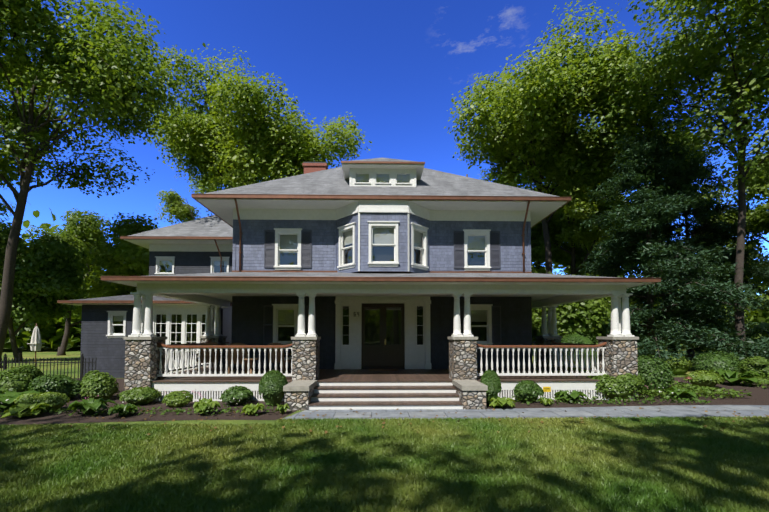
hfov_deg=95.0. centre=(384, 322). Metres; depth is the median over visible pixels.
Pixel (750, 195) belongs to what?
tree
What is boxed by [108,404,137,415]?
hosta
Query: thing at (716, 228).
pine tree
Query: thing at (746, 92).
oak tree
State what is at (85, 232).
tree
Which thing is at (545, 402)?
hosta
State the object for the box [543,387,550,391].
yard sign
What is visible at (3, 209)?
tree
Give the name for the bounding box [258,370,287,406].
boxwood shrub
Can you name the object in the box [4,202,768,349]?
distant woodland trees
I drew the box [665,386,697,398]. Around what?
hosta
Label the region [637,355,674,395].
yew shrub
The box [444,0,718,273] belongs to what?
tree
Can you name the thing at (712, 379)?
spirea shrub
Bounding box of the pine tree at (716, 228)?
[621,144,768,359]
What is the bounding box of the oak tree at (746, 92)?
[571,0,768,371]
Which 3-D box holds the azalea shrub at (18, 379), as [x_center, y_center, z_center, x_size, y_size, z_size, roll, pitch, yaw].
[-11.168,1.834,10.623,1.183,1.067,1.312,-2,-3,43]
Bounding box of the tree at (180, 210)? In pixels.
[154,175,222,224]
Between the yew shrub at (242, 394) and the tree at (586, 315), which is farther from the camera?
the tree at (586, 315)
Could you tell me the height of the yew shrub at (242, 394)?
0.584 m
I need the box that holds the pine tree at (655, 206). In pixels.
[573,131,768,365]
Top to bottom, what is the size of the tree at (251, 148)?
26.599 m
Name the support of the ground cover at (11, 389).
on the walk and beds
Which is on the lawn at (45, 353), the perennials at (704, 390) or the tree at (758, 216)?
the tree at (758, 216)
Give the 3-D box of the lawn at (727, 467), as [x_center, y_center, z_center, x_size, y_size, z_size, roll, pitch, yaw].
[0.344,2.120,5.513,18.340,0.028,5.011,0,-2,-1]
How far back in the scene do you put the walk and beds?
8.87 m
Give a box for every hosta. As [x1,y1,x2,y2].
[0,390,42,408]
[1,403,50,418]
[67,397,116,414]
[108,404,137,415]
[193,398,220,413]
[240,403,264,414]
[275,403,289,413]
[489,396,515,407]
[538,397,553,405]
[554,390,587,401]
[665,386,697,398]
[708,369,762,384]
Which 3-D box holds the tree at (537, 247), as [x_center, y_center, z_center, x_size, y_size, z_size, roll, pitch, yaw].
[14.394,-4.236,33.992,12.313,15.121,10.501,0,-2,-1]
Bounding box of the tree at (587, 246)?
[522,182,631,273]
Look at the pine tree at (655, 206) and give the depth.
19.54 m
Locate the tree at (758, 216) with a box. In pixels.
[692,145,768,314]
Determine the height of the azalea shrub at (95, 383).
0.937 m
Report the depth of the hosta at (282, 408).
8.58 m
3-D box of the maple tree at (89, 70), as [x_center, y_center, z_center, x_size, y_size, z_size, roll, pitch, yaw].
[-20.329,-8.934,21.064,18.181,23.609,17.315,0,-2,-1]
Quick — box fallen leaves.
[14,407,768,434]
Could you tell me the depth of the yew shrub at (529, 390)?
9.90 m
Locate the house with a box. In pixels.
[57,157,571,377]
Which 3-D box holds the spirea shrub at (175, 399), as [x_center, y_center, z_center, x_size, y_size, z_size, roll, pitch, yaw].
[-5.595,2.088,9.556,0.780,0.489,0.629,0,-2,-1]
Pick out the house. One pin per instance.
(381, 214)
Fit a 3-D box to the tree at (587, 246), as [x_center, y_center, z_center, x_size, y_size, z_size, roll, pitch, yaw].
[20.388,-6.092,38.849,14.263,19.169,13.431,0,-2,-1]
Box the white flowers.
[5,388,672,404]
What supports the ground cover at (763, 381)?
on the walk and beds
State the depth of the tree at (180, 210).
43.70 m
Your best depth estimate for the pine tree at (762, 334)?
24.12 m
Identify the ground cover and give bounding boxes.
[0,388,15,393]
[714,370,768,388]
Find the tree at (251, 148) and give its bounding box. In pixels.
[140,42,371,215]
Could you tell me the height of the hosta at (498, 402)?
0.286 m
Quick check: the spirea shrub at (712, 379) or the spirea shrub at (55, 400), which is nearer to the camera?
the spirea shrub at (55, 400)
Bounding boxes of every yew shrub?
[27,374,82,398]
[220,385,252,404]
[513,380,543,402]
[559,327,600,371]
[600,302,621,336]
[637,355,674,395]
[691,350,742,375]
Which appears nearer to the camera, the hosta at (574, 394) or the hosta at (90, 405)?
the hosta at (90, 405)
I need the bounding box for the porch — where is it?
[100,270,660,410]
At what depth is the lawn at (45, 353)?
21.61 m
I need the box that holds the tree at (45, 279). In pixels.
[0,217,89,361]
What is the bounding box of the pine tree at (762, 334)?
[753,294,768,356]
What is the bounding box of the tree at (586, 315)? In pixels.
[532,272,610,343]
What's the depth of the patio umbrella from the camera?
16.97 m
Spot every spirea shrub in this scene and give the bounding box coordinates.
[14,392,69,411]
[162,390,192,406]
[662,355,691,374]
[683,370,724,387]
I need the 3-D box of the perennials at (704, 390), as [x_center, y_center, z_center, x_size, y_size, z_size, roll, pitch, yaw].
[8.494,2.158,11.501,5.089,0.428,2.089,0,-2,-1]
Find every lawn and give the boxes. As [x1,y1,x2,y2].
[0,343,768,511]
[0,415,768,511]
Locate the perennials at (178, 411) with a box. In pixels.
[0,403,278,416]
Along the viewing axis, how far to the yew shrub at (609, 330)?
20.33 m
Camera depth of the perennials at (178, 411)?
8.57 m
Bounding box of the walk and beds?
[0,377,768,424]
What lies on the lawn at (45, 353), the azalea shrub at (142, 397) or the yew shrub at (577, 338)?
the yew shrub at (577, 338)
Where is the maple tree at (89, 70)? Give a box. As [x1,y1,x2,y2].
[0,0,195,367]
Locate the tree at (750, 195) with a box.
[580,123,768,356]
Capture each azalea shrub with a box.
[0,365,42,392]
[80,370,119,399]
[119,386,161,404]
[587,372,644,400]
[737,356,768,378]
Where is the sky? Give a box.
[0,0,768,294]
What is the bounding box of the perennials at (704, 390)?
[586,381,751,398]
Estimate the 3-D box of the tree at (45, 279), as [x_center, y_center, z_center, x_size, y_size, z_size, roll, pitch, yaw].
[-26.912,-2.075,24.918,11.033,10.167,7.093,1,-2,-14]
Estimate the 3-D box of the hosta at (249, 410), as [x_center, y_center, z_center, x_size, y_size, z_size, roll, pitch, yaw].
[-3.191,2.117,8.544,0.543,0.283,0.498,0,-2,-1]
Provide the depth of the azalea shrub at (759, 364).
14.34 m
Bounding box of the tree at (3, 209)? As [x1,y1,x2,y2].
[0,200,15,222]
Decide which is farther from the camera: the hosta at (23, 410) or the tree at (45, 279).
the tree at (45, 279)
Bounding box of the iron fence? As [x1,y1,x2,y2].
[0,353,96,394]
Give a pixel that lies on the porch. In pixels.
(311, 385)
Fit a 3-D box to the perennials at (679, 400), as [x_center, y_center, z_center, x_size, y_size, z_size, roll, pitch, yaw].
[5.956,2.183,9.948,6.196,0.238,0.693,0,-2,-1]
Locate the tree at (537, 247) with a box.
[531,216,611,276]
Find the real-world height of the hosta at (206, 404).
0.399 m
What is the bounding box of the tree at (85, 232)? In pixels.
[23,208,130,355]
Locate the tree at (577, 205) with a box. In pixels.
[509,129,635,277]
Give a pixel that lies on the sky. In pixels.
(397, 66)
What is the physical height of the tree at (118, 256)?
12.002 m
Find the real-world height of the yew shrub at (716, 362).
1.287 m
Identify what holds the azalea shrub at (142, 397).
on the walk and beds
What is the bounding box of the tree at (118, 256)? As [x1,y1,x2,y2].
[75,212,159,297]
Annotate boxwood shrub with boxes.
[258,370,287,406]
[480,370,501,404]
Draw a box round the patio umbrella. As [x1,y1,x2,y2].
[27,324,44,366]
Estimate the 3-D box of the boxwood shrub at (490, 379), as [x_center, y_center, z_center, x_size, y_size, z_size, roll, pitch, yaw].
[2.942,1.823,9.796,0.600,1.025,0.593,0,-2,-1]
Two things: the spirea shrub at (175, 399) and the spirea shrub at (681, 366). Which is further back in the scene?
the spirea shrub at (681, 366)
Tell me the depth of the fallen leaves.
7.83 m
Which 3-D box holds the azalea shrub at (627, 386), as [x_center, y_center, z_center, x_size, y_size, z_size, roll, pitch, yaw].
[6.999,1.909,10.721,1.607,0.930,1.146,0,-2,-1]
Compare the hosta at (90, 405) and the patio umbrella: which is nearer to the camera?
the hosta at (90, 405)
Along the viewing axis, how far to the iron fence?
11.33 m
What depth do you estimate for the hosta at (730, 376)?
13.39 m
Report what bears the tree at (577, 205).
on the lawn at (45, 353)
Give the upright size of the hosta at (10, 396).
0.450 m
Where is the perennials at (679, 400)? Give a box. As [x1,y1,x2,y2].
[502,395,710,404]
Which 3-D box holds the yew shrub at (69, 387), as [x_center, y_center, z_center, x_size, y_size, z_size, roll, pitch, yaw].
[-9.754,1.931,10.484,1.508,0.865,1.317,0,-2,-1]

